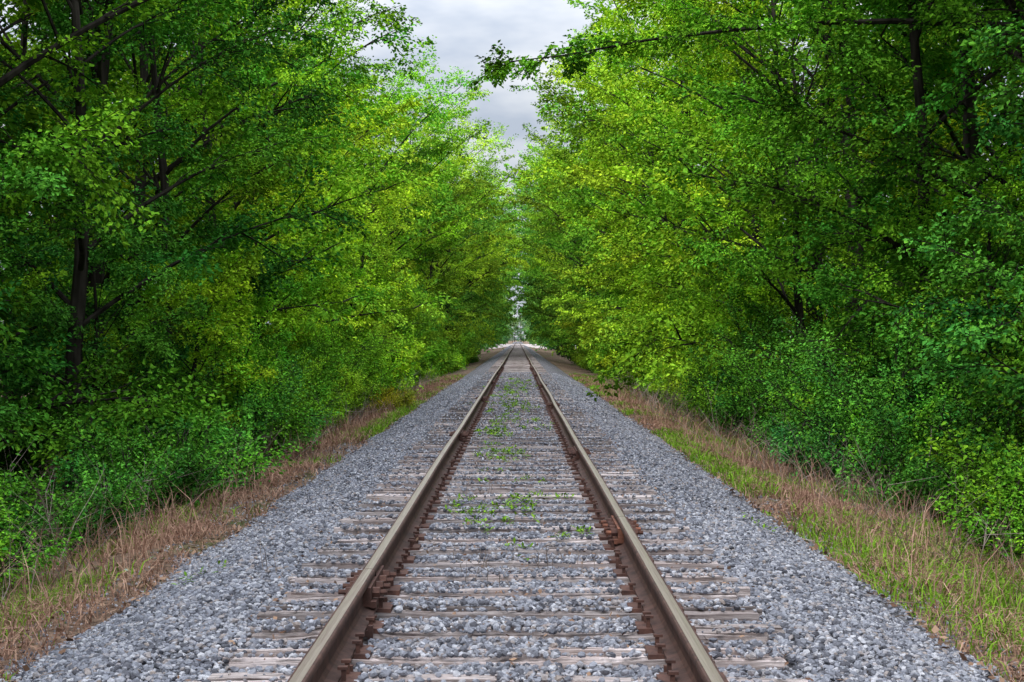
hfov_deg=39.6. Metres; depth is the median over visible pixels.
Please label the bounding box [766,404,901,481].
shrub
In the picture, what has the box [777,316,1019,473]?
shrub
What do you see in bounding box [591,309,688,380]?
shrub
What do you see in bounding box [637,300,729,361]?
sapling
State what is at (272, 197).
deciduous tree
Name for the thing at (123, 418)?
shrub
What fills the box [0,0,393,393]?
deciduous tree
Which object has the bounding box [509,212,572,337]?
deciduous tree
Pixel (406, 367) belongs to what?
shrub
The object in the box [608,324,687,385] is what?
shrub
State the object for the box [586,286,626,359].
sapling
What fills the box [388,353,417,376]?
shrub
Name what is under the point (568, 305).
deciduous tree
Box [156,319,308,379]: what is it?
shrub
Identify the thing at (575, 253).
deciduous tree
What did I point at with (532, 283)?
deciduous tree
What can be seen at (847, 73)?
deciduous tree
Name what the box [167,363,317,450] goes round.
shrub
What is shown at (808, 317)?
shrub
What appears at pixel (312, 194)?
deciduous tree
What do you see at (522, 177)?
deciduous tree
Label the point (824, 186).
deciduous tree
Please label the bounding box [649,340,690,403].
shrub
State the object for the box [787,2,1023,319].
deciduous tree
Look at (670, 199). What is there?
deciduous tree
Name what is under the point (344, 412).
shrub
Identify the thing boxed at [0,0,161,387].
deciduous tree
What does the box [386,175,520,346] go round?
deciduous tree
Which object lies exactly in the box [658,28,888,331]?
deciduous tree
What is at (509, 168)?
deciduous tree
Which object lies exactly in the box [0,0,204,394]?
deciduous tree
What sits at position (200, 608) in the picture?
gravel ballast
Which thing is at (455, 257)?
deciduous tree
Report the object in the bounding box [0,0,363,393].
deciduous tree
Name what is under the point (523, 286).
deciduous tree
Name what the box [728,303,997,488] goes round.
shrub
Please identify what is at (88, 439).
shrub
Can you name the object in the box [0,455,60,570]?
shrub
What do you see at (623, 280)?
sapling
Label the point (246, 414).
shrub
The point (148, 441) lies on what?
shrub
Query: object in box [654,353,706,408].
shrub
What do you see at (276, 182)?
deciduous tree
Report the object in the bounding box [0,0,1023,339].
sky
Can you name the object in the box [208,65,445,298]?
deciduous tree
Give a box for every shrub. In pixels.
[0,381,98,486]
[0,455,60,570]
[0,461,163,563]
[0,467,87,537]
[0,469,84,601]
[0,517,8,573]
[27,309,229,413]
[37,379,167,452]
[37,391,302,505]
[49,421,245,523]
[92,386,290,469]
[100,319,326,458]
[114,427,226,483]
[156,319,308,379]
[158,351,338,460]
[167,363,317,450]
[205,342,334,421]
[237,366,349,433]
[245,314,359,404]
[268,317,382,354]
[279,401,325,446]
[283,317,411,409]
[291,326,412,394]
[291,353,386,419]
[293,325,394,414]
[298,393,362,433]
[300,356,368,402]
[337,367,403,394]
[342,336,428,394]
[352,347,406,373]
[365,382,416,413]
[375,358,401,390]
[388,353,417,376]
[391,360,427,389]
[400,376,416,393]
[401,336,449,376]
[403,320,460,371]
[408,359,432,386]
[430,359,453,373]
[439,350,468,372]
[441,327,479,360]
[447,349,468,363]
[449,328,481,361]
[561,344,577,358]
[566,350,576,364]
[574,347,588,369]
[576,345,596,372]
[586,344,625,372]
[587,321,617,357]
[590,341,624,374]
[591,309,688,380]
[592,349,612,375]
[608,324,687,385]
[610,323,642,363]
[633,320,743,394]
[638,353,678,400]
[646,313,727,378]
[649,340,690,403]
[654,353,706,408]
[660,365,716,419]
[663,362,688,407]
[675,310,795,381]
[677,342,730,425]
[678,297,833,420]
[681,346,743,417]
[683,374,800,441]
[699,320,855,435]
[704,362,806,442]
[710,319,819,400]
[722,329,820,386]
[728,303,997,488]
[739,350,897,428]
[745,408,816,468]
[753,331,962,479]
[758,348,886,429]
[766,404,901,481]
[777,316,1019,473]
[778,305,918,379]
[802,384,1023,515]
[803,306,887,337]
[829,368,1023,497]
[888,424,1023,533]
[903,389,1023,463]
[907,412,1023,529]
[928,441,1023,559]
[933,336,1023,443]
[935,456,1023,568]
[947,302,1023,453]
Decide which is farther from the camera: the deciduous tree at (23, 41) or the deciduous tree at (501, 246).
the deciduous tree at (501, 246)
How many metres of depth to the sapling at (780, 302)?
37.32 m
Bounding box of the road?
[485,344,575,348]
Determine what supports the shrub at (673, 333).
on the ground at (564, 364)
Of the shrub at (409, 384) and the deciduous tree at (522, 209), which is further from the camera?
the deciduous tree at (522, 209)
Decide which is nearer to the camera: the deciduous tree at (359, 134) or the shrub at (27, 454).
the shrub at (27, 454)
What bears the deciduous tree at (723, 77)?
on the ground at (564, 364)
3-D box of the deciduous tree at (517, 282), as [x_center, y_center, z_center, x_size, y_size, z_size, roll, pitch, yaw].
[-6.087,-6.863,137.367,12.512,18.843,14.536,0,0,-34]
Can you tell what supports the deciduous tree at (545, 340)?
on the ground at (564, 364)
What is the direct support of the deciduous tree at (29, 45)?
on the ground at (564, 364)
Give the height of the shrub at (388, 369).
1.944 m
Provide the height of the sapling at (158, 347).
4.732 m
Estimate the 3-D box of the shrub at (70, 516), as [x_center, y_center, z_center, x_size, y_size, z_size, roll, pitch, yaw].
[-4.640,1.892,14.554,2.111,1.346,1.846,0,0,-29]
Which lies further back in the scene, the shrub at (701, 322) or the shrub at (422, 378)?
the shrub at (422, 378)
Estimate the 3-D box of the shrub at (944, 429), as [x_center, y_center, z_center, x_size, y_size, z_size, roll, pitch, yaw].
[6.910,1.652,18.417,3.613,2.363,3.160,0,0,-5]
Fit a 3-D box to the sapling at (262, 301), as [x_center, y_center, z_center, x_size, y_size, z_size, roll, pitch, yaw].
[-6.697,0.245,32.440,4.241,5.116,4.073,0,0,-44]
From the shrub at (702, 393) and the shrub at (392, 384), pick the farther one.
the shrub at (392, 384)
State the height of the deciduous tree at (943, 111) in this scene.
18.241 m
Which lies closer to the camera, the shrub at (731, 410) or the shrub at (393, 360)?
the shrub at (731, 410)
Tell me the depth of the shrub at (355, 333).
50.38 m
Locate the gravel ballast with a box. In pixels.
[0,372,1023,681]
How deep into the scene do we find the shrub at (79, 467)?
16.91 m
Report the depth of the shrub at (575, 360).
108.09 m
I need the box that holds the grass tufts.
[0,368,1023,681]
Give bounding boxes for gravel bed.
[20,342,994,681]
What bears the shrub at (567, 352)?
on the ground at (564, 364)
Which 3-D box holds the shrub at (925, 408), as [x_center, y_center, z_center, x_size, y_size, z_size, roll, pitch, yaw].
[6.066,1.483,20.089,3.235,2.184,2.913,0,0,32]
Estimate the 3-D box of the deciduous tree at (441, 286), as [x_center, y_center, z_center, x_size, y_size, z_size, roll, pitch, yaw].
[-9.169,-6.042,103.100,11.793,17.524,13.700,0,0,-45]
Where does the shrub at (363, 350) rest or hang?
on the ground at (564, 364)
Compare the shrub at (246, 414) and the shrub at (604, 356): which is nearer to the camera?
the shrub at (246, 414)
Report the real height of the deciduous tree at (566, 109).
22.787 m
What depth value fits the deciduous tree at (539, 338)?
205.83 m
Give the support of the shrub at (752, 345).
on the ground at (564, 364)
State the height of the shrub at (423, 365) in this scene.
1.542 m
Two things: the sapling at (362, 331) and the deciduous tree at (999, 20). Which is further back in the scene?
the sapling at (362, 331)
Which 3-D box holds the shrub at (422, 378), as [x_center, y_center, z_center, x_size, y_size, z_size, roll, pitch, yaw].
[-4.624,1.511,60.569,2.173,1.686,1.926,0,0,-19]
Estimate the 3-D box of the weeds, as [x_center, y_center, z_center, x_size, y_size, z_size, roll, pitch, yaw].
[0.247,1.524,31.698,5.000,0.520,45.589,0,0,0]
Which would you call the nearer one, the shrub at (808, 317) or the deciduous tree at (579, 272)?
the shrub at (808, 317)
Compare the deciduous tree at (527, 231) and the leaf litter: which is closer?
the leaf litter
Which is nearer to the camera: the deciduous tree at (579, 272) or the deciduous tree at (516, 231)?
the deciduous tree at (579, 272)
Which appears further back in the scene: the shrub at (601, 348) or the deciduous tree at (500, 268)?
the deciduous tree at (500, 268)
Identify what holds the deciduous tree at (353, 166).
on the ground at (564, 364)
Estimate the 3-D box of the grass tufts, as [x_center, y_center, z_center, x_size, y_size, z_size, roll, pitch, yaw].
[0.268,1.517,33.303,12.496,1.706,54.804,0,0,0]
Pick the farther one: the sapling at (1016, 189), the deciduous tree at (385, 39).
the deciduous tree at (385, 39)
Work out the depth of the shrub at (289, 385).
24.80 m
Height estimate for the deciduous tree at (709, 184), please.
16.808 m
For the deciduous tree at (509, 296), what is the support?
on the ground at (564, 364)
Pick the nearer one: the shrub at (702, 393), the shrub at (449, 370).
the shrub at (702, 393)
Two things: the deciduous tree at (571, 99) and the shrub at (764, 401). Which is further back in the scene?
the deciduous tree at (571, 99)
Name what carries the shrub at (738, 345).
on the ground at (564, 364)
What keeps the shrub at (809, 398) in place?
on the ground at (564, 364)
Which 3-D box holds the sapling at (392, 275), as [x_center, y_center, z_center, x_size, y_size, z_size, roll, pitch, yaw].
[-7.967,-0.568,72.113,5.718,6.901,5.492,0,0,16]
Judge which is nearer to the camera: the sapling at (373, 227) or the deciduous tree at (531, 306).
the sapling at (373, 227)
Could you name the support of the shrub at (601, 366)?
on the ground at (564, 364)
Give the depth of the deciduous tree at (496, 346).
196.19 m
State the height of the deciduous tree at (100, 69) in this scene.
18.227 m
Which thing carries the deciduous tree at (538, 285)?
on the ground at (564, 364)
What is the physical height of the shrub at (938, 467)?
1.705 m
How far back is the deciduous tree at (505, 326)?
184.13 m
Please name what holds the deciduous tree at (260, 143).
on the ground at (564, 364)
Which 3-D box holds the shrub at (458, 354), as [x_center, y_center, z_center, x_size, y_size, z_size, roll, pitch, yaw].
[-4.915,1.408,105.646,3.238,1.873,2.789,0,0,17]
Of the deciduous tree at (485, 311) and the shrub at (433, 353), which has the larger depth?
the deciduous tree at (485, 311)
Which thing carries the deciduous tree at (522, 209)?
on the ground at (564, 364)
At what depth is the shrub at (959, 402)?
20.11 m
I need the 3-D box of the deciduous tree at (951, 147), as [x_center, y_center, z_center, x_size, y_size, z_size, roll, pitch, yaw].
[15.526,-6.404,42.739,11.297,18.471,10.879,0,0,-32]
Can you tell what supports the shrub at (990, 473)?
on the ground at (564, 364)
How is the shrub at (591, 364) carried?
on the ground at (564, 364)
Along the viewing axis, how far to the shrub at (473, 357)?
113.97 m
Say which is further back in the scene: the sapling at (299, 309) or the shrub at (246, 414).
the sapling at (299, 309)
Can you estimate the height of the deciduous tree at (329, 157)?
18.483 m
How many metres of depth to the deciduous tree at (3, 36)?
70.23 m
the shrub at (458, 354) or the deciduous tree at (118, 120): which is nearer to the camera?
the deciduous tree at (118, 120)
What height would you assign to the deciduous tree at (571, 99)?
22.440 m
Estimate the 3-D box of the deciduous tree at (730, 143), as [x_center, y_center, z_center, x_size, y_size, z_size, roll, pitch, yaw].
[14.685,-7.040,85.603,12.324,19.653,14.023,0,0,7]
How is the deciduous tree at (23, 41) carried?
on the ground at (564, 364)
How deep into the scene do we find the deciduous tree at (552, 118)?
92.31 m
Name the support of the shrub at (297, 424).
on the ground at (564, 364)
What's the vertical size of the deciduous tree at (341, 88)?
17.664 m
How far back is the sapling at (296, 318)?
37.71 m
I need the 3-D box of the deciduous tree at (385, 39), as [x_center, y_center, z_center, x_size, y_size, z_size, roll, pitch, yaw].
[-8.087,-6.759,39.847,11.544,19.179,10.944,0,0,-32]
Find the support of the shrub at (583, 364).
on the ground at (564, 364)
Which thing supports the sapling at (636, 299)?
on the ground at (564, 364)
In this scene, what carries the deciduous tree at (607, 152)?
on the ground at (564, 364)
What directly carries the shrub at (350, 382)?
on the ground at (564, 364)
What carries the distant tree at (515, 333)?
on the ground at (564, 364)
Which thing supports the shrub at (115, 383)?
on the ground at (564, 364)
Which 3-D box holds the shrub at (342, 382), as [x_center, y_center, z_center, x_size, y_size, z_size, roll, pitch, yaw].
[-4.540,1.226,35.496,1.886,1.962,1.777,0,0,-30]
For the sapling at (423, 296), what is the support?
on the ground at (564, 364)
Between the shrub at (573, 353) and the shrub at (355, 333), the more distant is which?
the shrub at (573, 353)
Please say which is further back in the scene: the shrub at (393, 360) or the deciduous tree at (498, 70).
the shrub at (393, 360)
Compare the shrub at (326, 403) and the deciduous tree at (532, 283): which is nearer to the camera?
the shrub at (326, 403)
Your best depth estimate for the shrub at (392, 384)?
44.82 m
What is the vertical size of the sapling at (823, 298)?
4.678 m
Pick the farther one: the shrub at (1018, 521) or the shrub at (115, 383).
the shrub at (115, 383)
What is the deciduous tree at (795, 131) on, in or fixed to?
on the ground at (564, 364)
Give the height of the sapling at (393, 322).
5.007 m
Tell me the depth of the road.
367.88 m
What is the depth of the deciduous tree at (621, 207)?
51.53 m
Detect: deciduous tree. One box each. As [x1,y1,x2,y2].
[0,0,52,321]
[0,0,64,385]
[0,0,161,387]
[0,0,186,307]
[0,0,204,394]
[0,0,224,401]
[0,0,286,399]
[0,0,315,490]
[0,0,346,422]
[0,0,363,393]
[0,0,372,492]
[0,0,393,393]
[0,23,159,398]
[0,114,19,191]
[0,218,14,299]
[2,34,139,305]
[26,1,449,389]
[38,0,351,363]
[61,0,423,360]
[109,1,390,346]
[115,28,358,299]
[119,0,460,362]
[126,49,347,306]
[173,1,368,326]
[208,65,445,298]
[217,59,432,336]
[225,87,384,222]
[273,78,419,288]
[288,56,490,347]
[301,98,438,344]
[309,43,499,340]
[338,86,492,345]
[355,131,485,343]
[378,112,525,354]
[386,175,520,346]
[390,116,533,341]
[412,155,538,348]
[419,185,526,322]
[424,169,528,338]
[440,179,521,348]
[443,175,528,329]
[449,198,520,347]
[459,199,517,351]
[463,268,511,348]
[464,235,518,348]
[464,249,523,347]
[466,221,518,338]
[466,229,504,351]
[467,0,1023,426]
[472,228,522,347]
[478,273,518,352]
[493,139,637,351]
[496,181,607,344]
[497,135,599,342]
[498,152,573,350]
[500,150,633,348]
[505,181,570,359]
[506,93,688,355]
[507,3,729,346]
[507,145,585,350]
[509,186,599,347]
[509,194,564,357]
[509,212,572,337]
[509,244,560,353]
[510,285,556,353]
[513,118,633,358]
[517,206,576,357]
[518,0,770,347]
[518,142,626,346]
[520,278,559,355]
[520,283,566,355]
[521,0,807,349]
[523,143,639,339]
[527,281,556,350]
[538,1,862,353]
[541,59,745,357]
[542,0,905,354]
[549,52,723,349]
[565,0,1019,403]
[582,0,873,359]
[585,0,1023,401]
[587,0,935,396]
[647,0,951,352]
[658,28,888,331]
[658,110,828,320]
[679,71,835,334]
[714,0,1023,371]
[714,0,1023,380]
[727,86,907,332]
[748,0,1023,295]
[754,0,1023,469]
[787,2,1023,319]
[789,0,1023,382]
[861,82,996,353]
[865,16,1022,337]
[938,21,1020,221]
[945,0,1023,362]
[952,269,1023,419]
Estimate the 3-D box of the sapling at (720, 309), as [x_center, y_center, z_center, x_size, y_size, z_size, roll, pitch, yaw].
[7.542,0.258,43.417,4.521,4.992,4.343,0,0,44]
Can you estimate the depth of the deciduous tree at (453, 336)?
107.22 m
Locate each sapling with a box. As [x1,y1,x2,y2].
[0,141,73,455]
[0,214,230,478]
[44,239,289,446]
[115,241,304,397]
[192,236,349,369]
[220,189,385,343]
[238,267,356,353]
[263,255,370,345]
[274,169,445,344]
[279,243,389,342]
[295,224,430,353]
[340,281,427,360]
[341,267,403,332]
[344,299,403,349]
[345,282,423,341]
[347,273,438,333]
[373,294,446,384]
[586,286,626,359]
[615,264,713,360]
[616,287,665,314]
[633,257,752,354]
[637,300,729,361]
[672,273,806,382]
[709,193,910,351]
[790,257,951,395]
[827,140,1023,471]
[890,0,1023,496]
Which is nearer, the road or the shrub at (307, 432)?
the shrub at (307, 432)
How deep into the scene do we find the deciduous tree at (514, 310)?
162.46 m
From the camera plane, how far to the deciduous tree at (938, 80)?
26.72 m
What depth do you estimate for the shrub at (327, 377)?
33.94 m
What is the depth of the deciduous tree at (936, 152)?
63.67 m
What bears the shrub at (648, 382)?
on the ground at (564, 364)
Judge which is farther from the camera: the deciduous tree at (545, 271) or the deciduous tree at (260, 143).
the deciduous tree at (545, 271)
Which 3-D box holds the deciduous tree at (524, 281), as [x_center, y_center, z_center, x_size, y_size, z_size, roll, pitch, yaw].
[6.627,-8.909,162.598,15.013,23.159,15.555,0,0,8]
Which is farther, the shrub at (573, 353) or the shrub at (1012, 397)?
the shrub at (573, 353)
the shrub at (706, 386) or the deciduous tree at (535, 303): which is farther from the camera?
the deciduous tree at (535, 303)
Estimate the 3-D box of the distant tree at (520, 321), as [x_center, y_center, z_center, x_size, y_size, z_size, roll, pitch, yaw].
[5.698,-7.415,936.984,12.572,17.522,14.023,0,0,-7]
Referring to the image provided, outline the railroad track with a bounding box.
[197,341,807,681]
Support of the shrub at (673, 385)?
on the ground at (564, 364)
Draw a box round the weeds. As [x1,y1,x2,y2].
[171,375,776,584]
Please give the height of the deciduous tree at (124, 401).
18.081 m
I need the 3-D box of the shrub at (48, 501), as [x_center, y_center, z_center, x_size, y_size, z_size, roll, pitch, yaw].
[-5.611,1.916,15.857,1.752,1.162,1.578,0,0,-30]
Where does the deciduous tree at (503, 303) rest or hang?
on the ground at (564, 364)
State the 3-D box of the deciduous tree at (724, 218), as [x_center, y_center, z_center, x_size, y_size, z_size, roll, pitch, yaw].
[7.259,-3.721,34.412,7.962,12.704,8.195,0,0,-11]
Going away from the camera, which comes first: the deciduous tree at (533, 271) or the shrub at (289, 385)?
the shrub at (289, 385)
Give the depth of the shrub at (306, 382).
30.82 m
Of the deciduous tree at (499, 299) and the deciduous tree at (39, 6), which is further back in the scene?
the deciduous tree at (499, 299)
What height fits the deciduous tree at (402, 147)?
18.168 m
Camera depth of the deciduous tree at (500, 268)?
155.46 m
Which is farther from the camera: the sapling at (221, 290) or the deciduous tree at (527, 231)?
the deciduous tree at (527, 231)
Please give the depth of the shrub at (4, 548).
10.13 m
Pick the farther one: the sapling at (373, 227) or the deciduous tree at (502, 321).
the deciduous tree at (502, 321)
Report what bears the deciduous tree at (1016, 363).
on the ground at (564, 364)
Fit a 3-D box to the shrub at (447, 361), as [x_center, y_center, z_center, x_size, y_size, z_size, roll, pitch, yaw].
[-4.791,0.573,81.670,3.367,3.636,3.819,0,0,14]
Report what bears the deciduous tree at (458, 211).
on the ground at (564, 364)
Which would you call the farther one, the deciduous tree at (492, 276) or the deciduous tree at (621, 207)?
the deciduous tree at (492, 276)
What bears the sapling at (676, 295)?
on the ground at (564, 364)
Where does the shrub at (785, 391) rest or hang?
on the ground at (564, 364)
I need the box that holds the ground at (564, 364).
[0,340,1023,681]
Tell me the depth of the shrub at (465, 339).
108.39 m
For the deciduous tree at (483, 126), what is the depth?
93.99 m
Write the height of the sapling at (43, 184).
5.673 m
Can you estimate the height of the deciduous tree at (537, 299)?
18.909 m
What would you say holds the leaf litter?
on the ground at (564, 364)
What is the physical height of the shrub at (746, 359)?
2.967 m
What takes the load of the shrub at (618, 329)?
on the ground at (564, 364)
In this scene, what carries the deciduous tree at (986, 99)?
on the ground at (564, 364)
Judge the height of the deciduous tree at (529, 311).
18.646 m
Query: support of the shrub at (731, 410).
on the ground at (564, 364)
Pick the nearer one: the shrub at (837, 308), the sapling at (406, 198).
the shrub at (837, 308)
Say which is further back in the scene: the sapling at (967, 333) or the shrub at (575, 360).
the shrub at (575, 360)
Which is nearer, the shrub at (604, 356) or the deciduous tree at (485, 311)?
the shrub at (604, 356)
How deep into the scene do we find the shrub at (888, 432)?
18.38 m
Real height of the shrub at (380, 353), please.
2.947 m
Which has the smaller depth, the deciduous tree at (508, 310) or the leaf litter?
the leaf litter
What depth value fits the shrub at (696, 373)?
35.26 m
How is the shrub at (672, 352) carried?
on the ground at (564, 364)
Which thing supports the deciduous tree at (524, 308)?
on the ground at (564, 364)
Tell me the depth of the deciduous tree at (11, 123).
27.50 m
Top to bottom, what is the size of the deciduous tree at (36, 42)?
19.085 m
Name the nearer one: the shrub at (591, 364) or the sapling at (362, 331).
the sapling at (362, 331)
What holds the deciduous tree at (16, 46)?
on the ground at (564, 364)
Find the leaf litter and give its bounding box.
[0,379,1023,681]
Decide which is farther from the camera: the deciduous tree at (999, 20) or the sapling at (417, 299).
the sapling at (417, 299)
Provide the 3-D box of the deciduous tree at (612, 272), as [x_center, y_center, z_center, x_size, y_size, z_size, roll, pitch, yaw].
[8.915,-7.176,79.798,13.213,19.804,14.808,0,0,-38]
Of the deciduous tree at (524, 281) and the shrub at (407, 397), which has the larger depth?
the deciduous tree at (524, 281)
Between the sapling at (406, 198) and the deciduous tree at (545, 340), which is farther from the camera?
the deciduous tree at (545, 340)
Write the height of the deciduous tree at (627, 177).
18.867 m
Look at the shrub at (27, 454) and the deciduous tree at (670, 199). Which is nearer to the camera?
the shrub at (27, 454)
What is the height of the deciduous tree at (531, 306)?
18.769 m
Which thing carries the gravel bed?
on the ground at (564, 364)
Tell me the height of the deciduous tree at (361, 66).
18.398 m
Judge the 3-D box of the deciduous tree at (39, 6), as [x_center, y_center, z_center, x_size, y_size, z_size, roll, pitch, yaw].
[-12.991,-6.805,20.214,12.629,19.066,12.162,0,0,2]
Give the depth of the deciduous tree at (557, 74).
64.34 m
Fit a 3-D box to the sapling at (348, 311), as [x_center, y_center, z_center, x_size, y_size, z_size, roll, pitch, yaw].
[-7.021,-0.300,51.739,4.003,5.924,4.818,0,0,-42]
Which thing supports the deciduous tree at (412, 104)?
on the ground at (564, 364)
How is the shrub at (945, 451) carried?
on the ground at (564, 364)
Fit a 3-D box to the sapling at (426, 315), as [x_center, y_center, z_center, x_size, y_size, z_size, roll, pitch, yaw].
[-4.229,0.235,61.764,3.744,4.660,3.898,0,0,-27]
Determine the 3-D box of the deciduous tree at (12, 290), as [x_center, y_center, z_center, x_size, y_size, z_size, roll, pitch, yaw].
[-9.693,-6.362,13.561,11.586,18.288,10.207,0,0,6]
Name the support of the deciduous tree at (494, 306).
on the ground at (564, 364)
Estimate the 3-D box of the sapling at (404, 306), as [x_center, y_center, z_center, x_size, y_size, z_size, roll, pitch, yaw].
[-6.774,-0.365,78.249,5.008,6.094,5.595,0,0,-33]
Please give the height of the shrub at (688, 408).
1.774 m
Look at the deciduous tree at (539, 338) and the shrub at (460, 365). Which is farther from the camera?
the deciduous tree at (539, 338)
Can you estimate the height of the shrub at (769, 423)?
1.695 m
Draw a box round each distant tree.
[508,321,523,341]
[513,317,524,340]
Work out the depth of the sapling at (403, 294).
58.87 m
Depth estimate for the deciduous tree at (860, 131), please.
54.91 m
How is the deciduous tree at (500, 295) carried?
on the ground at (564, 364)
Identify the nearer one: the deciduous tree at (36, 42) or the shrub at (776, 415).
the shrub at (776, 415)
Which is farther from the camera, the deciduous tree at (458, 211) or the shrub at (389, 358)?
the deciduous tree at (458, 211)
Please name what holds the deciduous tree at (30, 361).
on the ground at (564, 364)
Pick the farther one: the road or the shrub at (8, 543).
the road

